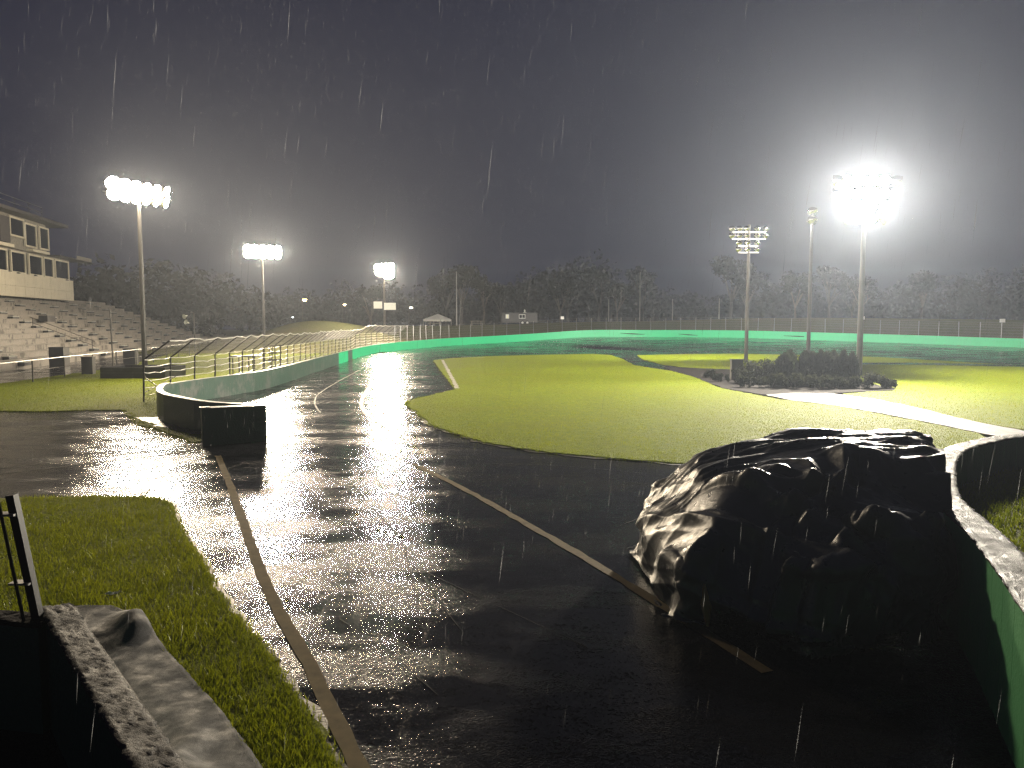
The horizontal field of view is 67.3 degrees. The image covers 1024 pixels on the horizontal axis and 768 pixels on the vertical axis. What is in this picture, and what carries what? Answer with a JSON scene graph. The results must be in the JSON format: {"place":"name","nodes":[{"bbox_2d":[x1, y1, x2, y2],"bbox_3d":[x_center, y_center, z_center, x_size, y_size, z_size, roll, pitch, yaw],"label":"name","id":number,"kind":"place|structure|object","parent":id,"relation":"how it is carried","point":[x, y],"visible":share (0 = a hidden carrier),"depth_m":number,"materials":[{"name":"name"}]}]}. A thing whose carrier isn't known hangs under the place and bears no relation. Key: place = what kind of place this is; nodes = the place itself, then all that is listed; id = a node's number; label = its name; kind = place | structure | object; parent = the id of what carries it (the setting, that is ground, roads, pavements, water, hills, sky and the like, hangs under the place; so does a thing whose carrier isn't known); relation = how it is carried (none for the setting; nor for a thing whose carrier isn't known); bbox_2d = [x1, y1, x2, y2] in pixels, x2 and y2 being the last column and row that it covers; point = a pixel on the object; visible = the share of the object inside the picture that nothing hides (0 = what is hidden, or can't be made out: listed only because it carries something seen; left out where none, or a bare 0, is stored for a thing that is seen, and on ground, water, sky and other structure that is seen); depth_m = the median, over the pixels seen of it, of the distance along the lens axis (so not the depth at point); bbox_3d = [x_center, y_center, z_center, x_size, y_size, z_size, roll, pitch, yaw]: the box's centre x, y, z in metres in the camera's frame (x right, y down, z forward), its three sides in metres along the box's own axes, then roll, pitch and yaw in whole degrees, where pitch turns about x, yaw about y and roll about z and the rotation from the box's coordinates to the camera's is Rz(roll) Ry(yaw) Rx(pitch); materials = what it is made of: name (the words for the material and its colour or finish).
{"place":"outdoors","nodes":[
{"label":"outdoors","id":0,"kind":"place"},
{"bbox_2d":[0,493,343,767],"bbox_3d":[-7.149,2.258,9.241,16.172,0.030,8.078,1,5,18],"label":"verge lawn","id":1,"kind":"structure","parent":0,"point":[321,727],"depth_m":8.25,"materials":[{"name":"green plant"}]},
{"bbox_2d":[75,605,261,767],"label":"ground sheet","id":2,"kind":"object","parent":1,"relation":"on","point":[196,726],"visible":0.64,"depth_m":6.11,"materials":[{"name":"grey fabric"}]},
{"bbox_2d":[0,353,365,442],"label":"verge lawn","id":3,"kind":"structure","parent":0,"point":[105,400],"depth_m":35.06,"materials":[{"name":"green plant"}]},
{"bbox_2d":[48,347,69,367],"bbox_3d":[-30.600,-1.804,52.020,0.940,1.390,1.140,-1,5,-11],"label":"rubbish bin","id":4,"kind":"object","parent":3,"relation":"on","point":[57,352],"visible":0.79,"depth_m":51.51,"materials":[{"name":"metal"}]},
{"bbox_2d":[80,356,95,373],"bbox_3d":[-24.800,-1.077,45.055,0.640,1.040,0.590,-1,5,-11],"label":"rubbish bin","id":5,"kind":"object","parent":3,"relation":"on","point":[88,365],"visible":0.89,"depth_m":44.80,"materials":[{"name":"metal"}]},
{"bbox_2d":[2,408,199,443],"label":"curb","id":6,"kind":"structure","parent":3,"relation":"on","point":[128,417],"depth_m":23.70,"materials":[{"name":"grey concrete"}]},
{"bbox_2d":[0,341,216,381],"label":"pipe railing","id":7,"kind":"object","parent":3,"relation":"on","point":[63,357],"visible":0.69,"depth_m":44.61,"materials":[{"name":"metal"}]},
{"bbox_2d":[109,310,113,365],"bbox_3d":[-25.925,-2.864,49.829,0.147,3.851,0.097,0,5,0],"label":"thin pole","id":8,"kind":"object","parent":3,"relation":"on","point":[111,338],"visible":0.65,"depth_m":49.78,"materials":[{"name":"grey metal"}]},
{"bbox_2d":[123,348,138,364],"bbox_3d":[-27.500,-1.980,55.517,0.840,1.190,0.940,-1,5,-11],"label":"rubbish bin","id":9,"kind":"object","parent":3,"relation":"on","point":[129,355],"visible":0.79,"depth_m":55.09,"materials":[{"name":"metal"}]},
{"bbox_2d":[100,365,185,377],"bbox_3d":[-20.400,-0.691,42.678,3.500,0.605,2.620,0,5,0],"label":"guardrail","id":10,"kind":"object","parent":3,"relation":"on","point":[127,371],"visible":0.91,"depth_m":41.38,"materials":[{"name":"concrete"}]},
{"bbox_2d":[102,175,169,366],"bbox_3d":[-20.387,-5.606,42.310,0.936,11.043,3.948,2,5,27],"label":"floodlight pole","id":11,"kind":"object","parent":10,"relation":"in","point":[138,193],"visible":0.98,"depth_m":42.05,"materials":[{"name":"metal"}]},
{"bbox_2d":[135,417,200,433],"bbox_3d":[-9.816,1.211,22.257,0.844,0.001,5.934,-4,6,-41],"label":"mud patch","id":12,"kind":"object","parent":3,"relation":"on","point":[161,423],"visible":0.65,"depth_m":22.34,"materials":[{"name":"brown soil"}]},
{"bbox_2d":[230,345,281,373],"bbox_3d":[-14.625,-1.350,44.006,2.650,1.750,1.250,0,5,0],"label":"scaffold stand","id":13,"kind":"object","parent":3,"relation":"on","point":[275,359],"visible":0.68,"depth_m":43.55,"materials":[{"name":"metal"}]},
{"bbox_2d":[0,410,1015,767],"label":"pit road","id":14,"kind":"structure","parent":0,"point":[638,682],"depth_m":7.57,"materials":[{"name":"black asphalt"}]},
{"bbox_2d":[0,610,50,733],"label":"side wall","id":15,"kind":"structure","parent":14,"relation":"on","point":[24,696],"depth_m":5.63,"materials":[{"name":"black"}]},
{"bbox_2d":[0,493,43,620],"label":"leaning post","id":16,"kind":"object","parent":15,"relation":"on","point":[28,582],"visible":0.9,"depth_m":5.61,"materials":[{"name":"metal"}]},
{"bbox_2d":[0,448,181,468],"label":"tyre rut","id":17,"kind":"structure","parent":14,"relation":"on","point":[87,458],"depth_m":17.06,"materials":[{"name":"black asphalt"}]},
{"bbox_2d":[0,452,184,473],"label":"tyre rut","id":18,"kind":"structure","parent":14,"relation":"on","point":[90,463],"depth_m":16.45,"materials":[{"name":"black asphalt"}]},
{"bbox_2d":[42,603,187,767],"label":"corner wall","id":19,"kind":"structure","parent":14,"relation":"on","point":[101,716],"depth_m":4.68,"materials":[{"name":"grey concrete"}]},
{"bbox_2d":[199,404,266,445],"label":"end block","id":20,"kind":"structure","parent":14,"relation":"on","point":[230,424],"depth_m":19.11,"materials":[{"name":"concrete"}]},
{"bbox_2d":[167,500,347,767],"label":"muddy edge","id":21,"kind":"object","parent":14,"relation":"on","point":[323,719],"visible":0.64,"depth_m":6.43,"materials":[{"name":"brown soil"}]},
{"bbox_2d":[215,455,370,767],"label":"painted line","id":22,"kind":"object","parent":14,"relation":"on","point":[342,733],"visible":1,"depth_m":7.02,"materials":[{"name":"paint"}]},
{"bbox_2d":[340,618,437,694],"bbox_3d":[-1.159,2.444,7.027,0.050,0.001,1.971,-3,6,-36],"label":"tar seam","id":23,"kind":"object","parent":14,"relation":"on","point":[425,683],"visible":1,"depth_m":6.74,"materials":[{"name":"black asphalt"}]},
{"bbox_2d":[335,463,462,631],"bbox_3d":[-2.199,2.027,12.302,0.117,0.001,10.342,-2,5,-20],"label":"tar seam","id":24,"kind":"object","parent":14,"relation":"on","point":[411,556],"visible":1,"depth_m":9.45,"materials":[{"name":"black asphalt"}]},
{"bbox_2d":[398,558,587,647],"bbox_3d":[-0.377,2.331,8.458,0.025,0.001,3.452,-4,6,-38],"label":"tar seam","id":25,"kind":"object","parent":14,"relation":"on","point":[501,607],"visible":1,"depth_m":8.12,"materials":[{"name":"black asphalt"}]},
{"bbox_2d":[412,464,772,672],"bbox_3d":[0.125,2.085,11.534,0.292,0.001,10.708,-2,5,-24],"label":"painted line","id":26,"kind":"object","parent":14,"relation":"on","point":[730,648],"visible":0.98,"depth_m":8.99,"materials":[{"name":"paint"}]},
{"bbox_2d":[627,428,958,658],"bbox_3d":[3.467,1.490,8.542,3.951,1.678,3.743,0,5,0],"label":"covered vehicle","id":27,"kind":"object","parent":14,"relation":"on","point":[842,541],"visible":0.99,"depth_m":7.61,"materials":[{"name":"grey fabric"}]},
{"bbox_2d":[938,434,1023,767],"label":"pit wall","id":28,"kind":"structure","parent":14,"relation":"on","point":[981,610],"depth_m":6.50,"materials":[{"name":"green paint"}]},
{"bbox_2d":[0,337,1023,462],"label":"race track","id":29,"kind":"structure","parent":0,"point":[408,374],"depth_m":41.07,"materials":[{"name":"black asphalt"}]},
{"bbox_2d":[359,356,400,427],"bbox_3d":[-7.412,-0.615,45.656,1.430,0.001,48.060,-1,5,-8],"label":"lane line","id":30,"kind":"object","parent":29,"relation":"on","point":[363,409],"visible":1,"depth_m":29.05,"materials":[{"name":"white paint"}]},
{"bbox_2d":[407,407,682,464],"bbox_3d":[-0.154,1.358,20.689,2.907,0.001,15.209,-3,6,-37],"label":"muddy edge","id":31,"kind":"object","parent":29,"relation":"on","point":[423,420],"visible":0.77,"depth_m":18.02,"materials":[{"name":"brown soil"}]},
{"bbox_2d":[0,0,1023,329],"label":"sky","id":32,"kind":"structure","parent":0,"point":[504,138],"materials":[{"name":"grey"}]},
{"bbox_2d":[138,318,1023,353],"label":"ground","id":33,"kind":"structure","parent":0,"point":[764,324],"depth_m":102.70,"materials":[{"name":"green plant"}]},
{"bbox_2d":[0,295,211,371],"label":"grandstand","id":34,"kind":"object","parent":33,"relation":"on","point":[32,328],"visible":0.88,"depth_m":71.55,"materials":[{"name":"concrete"}]},
{"bbox_2d":[0,193,91,300],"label":"press box","id":35,"kind":"object","parent":34,"relation":"on","point":[31,266],"visible":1,"depth_m":75.33,"materials":[{"name":"beige concrete"}]},
{"bbox_2d":[0,248,7,270],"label":"window","id":36,"kind":"structure","parent":35,"relation":"in","point":[3,252],"depth_m":70.07,"materials":[{"name":"black glass"}]},
{"bbox_2d":[8,215,24,238],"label":"window","id":37,"kind":"structure","parent":35,"relation":"in","point":[17,228],"depth_m":72.59,"materials":[{"name":"black glass"}]},
{"bbox_2d":[9,250,26,273],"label":"window","id":38,"kind":"structure","parent":35,"relation":"in","point":[17,259],"depth_m":72.88,"materials":[{"name":"black glass"}]},
{"bbox_2d":[24,222,37,248],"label":"window","id":39,"kind":"structure","parent":35,"relation":"in","point":[30,240],"depth_m":75.56,"materials":[{"name":"black glass"}]},
{"bbox_2d":[27,253,43,276],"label":"window","id":40,"kind":"structure","parent":35,"relation":"in","point":[35,262],"depth_m":76.82,"materials":[{"name":"black glass"}]},
{"bbox_2d":[38,226,49,250],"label":"window","id":41,"kind":"structure","parent":35,"relation":"in","point":[43,233],"depth_m":78.61,"materials":[{"name":"black glass"}]},
{"bbox_2d":[43,257,53,277],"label":"window","id":42,"kind":"structure","parent":35,"relation":"in","point":[48,263],"depth_m":80.00,"materials":[{"name":"black glass"}]},
{"bbox_2d":[54,259,69,279],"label":"window","id":43,"kind":"structure","parent":35,"relation":"in","point":[61,268],"depth_m":83.42,"materials":[{"name":"black glass"}]},
{"bbox_2d":[243,244,280,344],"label":"floodlight pole","id":44,"kind":"object","parent":33,"relation":"on","point":[262,252],"visible":0.99,"depth_m":80.17,"materials":[{"name":"metal"}]},
{"bbox_2d":[142,325,408,401],"bbox_3d":[-14.041,-3.135,60.442,3.464,2.920,63.068,0,5,0],"label":"catch fence","id":45,"kind":"object","parent":33,"relation":"on","point":[313,337],"visible":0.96,"depth_m":40.51,"materials":[{"name":"metal"}]},
{"bbox_2d":[353,284,386,326],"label":"broadleaf tree","id":46,"kind":"object","parent":33,"relation":"on","point":[373,294],"visible":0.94,"depth_m":178.05,"materials":[{"name":"green plant"}]},
{"bbox_2d":[374,263,396,333],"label":"floodlight pole","id":47,"kind":"object","parent":33,"relation":"on","point":[385,270],"visible":0.99,"depth_m":99.19,"materials":[{"name":"metal"}]},
{"bbox_2d":[423,314,450,325],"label":"canopy tent","id":48,"kind":"object","parent":33,"relation":"on","point":[438,317],"visible":0.86,"depth_m":123.60,"materials":[{"name":"white fabric"}]},
{"bbox_2d":[426,268,458,324],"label":"broadleaf tree","id":49,"kind":"object","parent":33,"relation":"on","point":[437,286],"visible":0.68,"depth_m":204.60,"materials":[{"name":"green plant"}]},
{"bbox_2d":[445,263,480,324],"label":"broadleaf tree","id":50,"kind":"object","parent":33,"relation":"on","point":[465,276],"visible":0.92,"depth_m":147.61,"materials":[{"name":"green plant"}]},
{"bbox_2d":[470,274,504,324],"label":"broadleaf tree","id":51,"kind":"object","parent":33,"relation":"on","point":[483,288],"visible":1,"depth_m":139.94,"materials":[{"name":"green plant"}]},
{"bbox_2d":[487,284,516,323],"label":"broadleaf tree","id":52,"kind":"object","parent":33,"relation":"on","point":[503,295],"visible":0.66,"depth_m":183.69,"materials":[{"name":"green plant"}]},
{"bbox_2d":[502,310,543,323],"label":"parked trailer","id":53,"kind":"object","parent":33,"relation":"on","point":[523,317],"visible":0.94,"depth_m":132.41,"materials":[{"name":"white paint"}]},
{"bbox_2d":[70,249,1023,335],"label":"woods","id":54,"kind":"object","parent":33,"relation":"on","point":[209,307],"visible":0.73,"depth_m":226.56,"materials":[{"name":"green plant"}]},
{"bbox_2d":[546,279,577,321],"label":"broadleaf tree","id":55,"kind":"object","parent":33,"relation":"on","point":[565,289],"visible":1,"depth_m":153.22,"materials":[{"name":"green plant"}]},
{"bbox_2d":[546,269,588,321],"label":"broadleaf tree","id":56,"kind":"object","parent":33,"relation":"on","point":[564,276],"visible":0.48,"depth_m":202.58,"materials":[{"name":"green plant"}]},
{"bbox_2d":[156,330,1023,430],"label":"track wall","id":57,"kind":"structure","parent":33,"relation":"on","point":[179,403],"depth_m":74.41,"materials":[{"name":"green paint"}]},
{"bbox_2d":[575,266,615,321],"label":"broadleaf tree","id":58,"kind":"object","parent":33,"relation":"on","point":[598,277],"visible":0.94,"depth_m":195.19,"materials":[{"name":"green plant"}]},
{"bbox_2d":[606,281,634,320],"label":"broadleaf tree","id":59,"kind":"object","parent":33,"relation":"on","point":[618,290],"visible":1,"depth_m":158.26,"materials":[{"name":"green plant"}]},
{"bbox_2d":[623,266,658,320],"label":"broadleaf tree","id":60,"kind":"object","parent":33,"relation":"on","point":[645,283],"visible":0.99,"depth_m":194.02,"materials":[{"name":"green plant"}]},
{"bbox_2d":[394,318,1023,341],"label":"perimeter fence","id":61,"kind":"object","parent":33,"relation":"on","point":[533,329],"visible":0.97,"depth_m":101.60,"materials":[{"name":"metal"}]},
{"bbox_2d":[709,255,756,318],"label":"broadleaf tree","id":62,"kind":"object","parent":33,"relation":"on","point":[725,265],"visible":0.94,"depth_m":176.13,"materials":[{"name":"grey plant"}]},
{"bbox_2d":[730,271,771,317],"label":"broadleaf tree","id":63,"kind":"object","parent":33,"relation":"on","point":[757,280],"visible":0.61,"depth_m":204.52,"materials":[{"name":"green plant"}]},
{"bbox_2d":[779,270,816,317],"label":"broadleaf tree","id":64,"kind":"object","parent":33,"relation":"on","point":[791,280],"visible":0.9,"depth_m":155.70,"materials":[{"name":"green plant"}]},
{"bbox_2d":[816,264,850,317],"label":"broadleaf tree","id":65,"kind":"object","parent":33,"relation":"on","point":[829,277],"visible":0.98,"depth_m":187.53,"materials":[{"name":"green plant"}]},
{"bbox_2d":[836,290,866,317],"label":"broadleaf tree","id":66,"kind":"object","parent":33,"relation":"on","point":[849,297],"visible":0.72,"depth_m":202.48,"materials":[{"name":"green plant"}]},
{"bbox_2d":[838,274,881,304],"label":"broadleaf tree","id":67,"kind":"object","parent":33,"relation":"on","point":[852,285],"visible":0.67,"depth_m":158.24,"materials":[{"name":"green plant"}]},
{"bbox_2d":[907,270,940,318],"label":"broadleaf tree","id":68,"kind":"object","parent":33,"relation":"on","point":[924,282],"visible":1,"depth_m":192.11,"materials":[{"name":"green plant"}]},
{"bbox_2d":[404,354,984,463],"bbox_3d":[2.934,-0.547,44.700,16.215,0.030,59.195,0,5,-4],"label":"infield lawn","id":69,"kind":"structure","parent":0,"point":[479,371],"depth_m":26.49,"materials":[{"name":"green plant"}]},
{"bbox_2d":[442,360,458,387],"bbox_3d":[-4.060,-0.875,48.581,0.340,0.001,27.177,-1,5,-7],"label":"pale edging","id":70,"kind":"object","parent":69,"relation":"on","point":[451,376],"visible":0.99,"depth_m":43.62,"materials":[{"name":"white paint"}]},
{"bbox_2d":[664,367,894,394],"bbox_3d":[13.601,-0.338,41.923,8.022,0.030,20.276,0,5,0],"label":"planting bed","id":71,"kind":"object","parent":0,"point":[766,389],"visible":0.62,"depth_m":35.43,"materials":[{"name":"soil"}]},
{"bbox_2d":[710,373,729,381],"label":"bush","id":72,"kind":"object","parent":71,"relation":"on","point":[718,376],"visible":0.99,"depth_m":38.86,"materials":[{"name":"green plant"}]},
{"bbox_2d":[730,359,743,379],"bbox_3d":[11.750,-0.756,40.266,0.636,1.095,0.336,0,5,0],"label":"equipment cabinet","id":73,"kind":"object","parent":71,"relation":"on","point":[734,363],"visible":0.71,"depth_m":40.10,"materials":[{"name":"metal"}]},
{"bbox_2d":[731,368,753,382],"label":"bush","id":74,"kind":"object","parent":71,"relation":"on","point":[749,373],"visible":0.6,"depth_m":37.48,"materials":[{"name":"green plant"}]},
{"bbox_2d":[736,375,760,387],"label":"bush","id":75,"kind":"object","parent":71,"relation":"on","point":[742,380],"visible":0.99,"depth_m":35.45,"materials":[{"name":"green plant"}]},
{"bbox_2d":[738,359,759,376],"bbox_3d":[11.814,-0.636,38.476,1.067,1.221,1.132,1,5,16],"label":"bush","id":76,"kind":"object","parent":71,"relation":"on","point":[750,364],"visible":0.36,"depth_m":38.42,"materials":[{"name":"green plant"}]},
{"bbox_2d":[751,357,774,380],"bbox_3d":[12.272,-0.586,37.863,1.331,1.464,1.282,0,5,0],"label":"bush","id":77,"kind":"object","parent":71,"relation":"on","point":[759,373],"visible":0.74,"depth_m":37.73,"materials":[{"name":"green plant"}]},
{"bbox_2d":[757,372,785,387],"bbox_3d":[11.910,-0.166,35.293,1.136,0.790,1.238,-1,5,-15],"label":"bush","id":78,"kind":"object","parent":71,"relation":"on","point":[773,378],"visible":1,"depth_m":35.21,"materials":[{"name":"green plant"}]},
{"bbox_2d":[773,352,794,385],"bbox_3d":[12.943,-0.714,36.488,1.046,1.704,1.036,3,6,35],"label":"conifer shrub","id":79,"kind":"object","parent":71,"relation":"on","point":[784,363],"visible":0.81,"depth_m":36.19,"materials":[{"name":"green plant"}]},
{"bbox_2d":[786,349,797,373],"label":"conifer shrub","id":80,"kind":"object","parent":71,"relation":"on","point":[793,354],"visible":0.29,"depth_m":36.57,"materials":[{"name":"green plant"}]},
{"bbox_2d":[784,373,811,387],"bbox_3d":[13.009,-0.157,35.027,1.037,0.851,1.360,-2,5,-23],"label":"bush","id":81,"kind":"object","parent":71,"relation":"on","point":[795,380],"visible":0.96,"depth_m":34.83,"materials":[{"name":"green plant"}]},
{"bbox_2d":[796,350,813,385],"bbox_3d":[13.978,-0.756,36.669,0.999,1.791,1.030,0,5,0],"label":"conifer shrub","id":82,"kind":"object","parent":71,"relation":"on","point":[805,363],"visible":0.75,"depth_m":36.38,"materials":[{"name":"green plant"}]},
{"bbox_2d":[809,350,818,376],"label":"conifer shrub","id":83,"kind":"object","parent":71,"relation":"on","point":[813,354],"visible":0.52,"depth_m":36.47,"materials":[{"name":"green plant"}]},
{"bbox_2d":[806,374,833,388],"bbox_3d":[13.852,-0.117,34.865,1.376,0.758,1.283,0,5,0],"label":"bush","id":84,"kind":"object","parent":71,"relation":"on","point":[823,381],"visible":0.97,"depth_m":34.55,"materials":[{"name":"green plant"}]},
{"bbox_2d":[815,349,827,377],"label":"conifer shrub","id":85,"kind":"object","parent":71,"relation":"on","point":[821,365],"visible":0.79,"depth_m":36.37,"materials":[{"name":"green plant"}]},
{"bbox_2d":[824,350,836,377],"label":"conifer shrub","id":86,"kind":"object","parent":71,"relation":"on","point":[830,362],"visible":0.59,"depth_m":36.34,"materials":[{"name":"green plant"}]},
{"bbox_2d":[827,375,849,388],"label":"bush","id":87,"kind":"object","parent":71,"relation":"on","point":[841,382],"visible":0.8,"depth_m":34.72,"materials":[{"name":"green plant"}]},
{"bbox_2d":[836,349,847,378],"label":"conifer shrub","id":88,"kind":"object","parent":71,"relation":"on","point":[842,360],"visible":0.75,"depth_m":36.29,"materials":[{"name":"green plant"}]},
{"bbox_2d":[844,351,861,378],"bbox_3d":[16.019,-0.698,36.163,0.823,1.762,0.808,0,5,0],"label":"conifer shrub","id":89,"kind":"object","parent":71,"relation":"on","point":[852,366],"visible":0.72,"depth_m":35.97,"materials":[{"name":"green plant"}]},
{"bbox_2d":[844,375,862,388],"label":"bush","id":90,"kind":"object","parent":71,"relation":"on","point":[854,381],"visible":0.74,"depth_m":34.88,"materials":[{"name":"green plant"}]},
{"bbox_2d":[859,372,880,388],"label":"bush","id":91,"kind":"object","parent":71,"relation":"on","point":[868,378],"visible":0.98,"depth_m":34.72,"materials":[{"name":"green plant"}]},
{"bbox_2d":[877,375,890,387],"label":"bush","id":92,"kind":"object","parent":71,"relation":"on","point":[885,382],"visible":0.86,"depth_m":34.88,"materials":[{"name":"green plant"}]},
{"bbox_2d":[637,354,1023,429],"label":"infield lawn","id":93,"kind":"structure","parent":0,"point":[1007,373],"depth_m":37.90,"materials":[{"name":"green plant"}]},
{"bbox_2d":[729,225,768,362],"bbox_3d":[17.642,-6.569,57.661,3.022,10.600,0.514,0,5,0],"label":"floodlight pole","id":94,"kind":"object","parent":93,"relation":"on","point":[746,238],"visible":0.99,"depth_m":57.28,"materials":[{"name":"metal"}]},
{"bbox_2d":[806,207,817,352],"bbox_3d":[21.529,-6.873,55.563,0.698,11.539,1.593,1,5,18],"label":"floodlight pole","id":95,"kind":"object","parent":93,"relation":"on","point":[812,217],"visible":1,"depth_m":55.47,"materials":[{"name":"metal"}]},
{"bbox_2d":[832,175,902,374],"bbox_3d":[19.943,-5.957,43.671,4.083,11.587,0.811,0,5,-3],"label":"floodlight pole","id":96,"kind":"object","parent":93,"relation":"on","point":[864,207],"visible":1,"depth_m":43.28,"materials":[{"name":"metal"}]},
{"bbox_2d":[767,393,1023,435],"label":"footpath","id":97,"kind":"structure","parent":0,"point":[886,408],"depth_m":26.06,"materials":[{"name":"grey concrete"}]},
{"bbox_2d":[862,363,1023,366],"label":"infield road","id":98,"kind":"structure","parent":0,"point":[1011,365],"depth_m":55.19,"materials":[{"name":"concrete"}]},
{"bbox_2d":[959,466,1023,551],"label":"raised lawn","id":99,"kind":"structure","parent":0,"point":[1005,519],"depth_m":10.60,"materials":[{"name":"green plant"}]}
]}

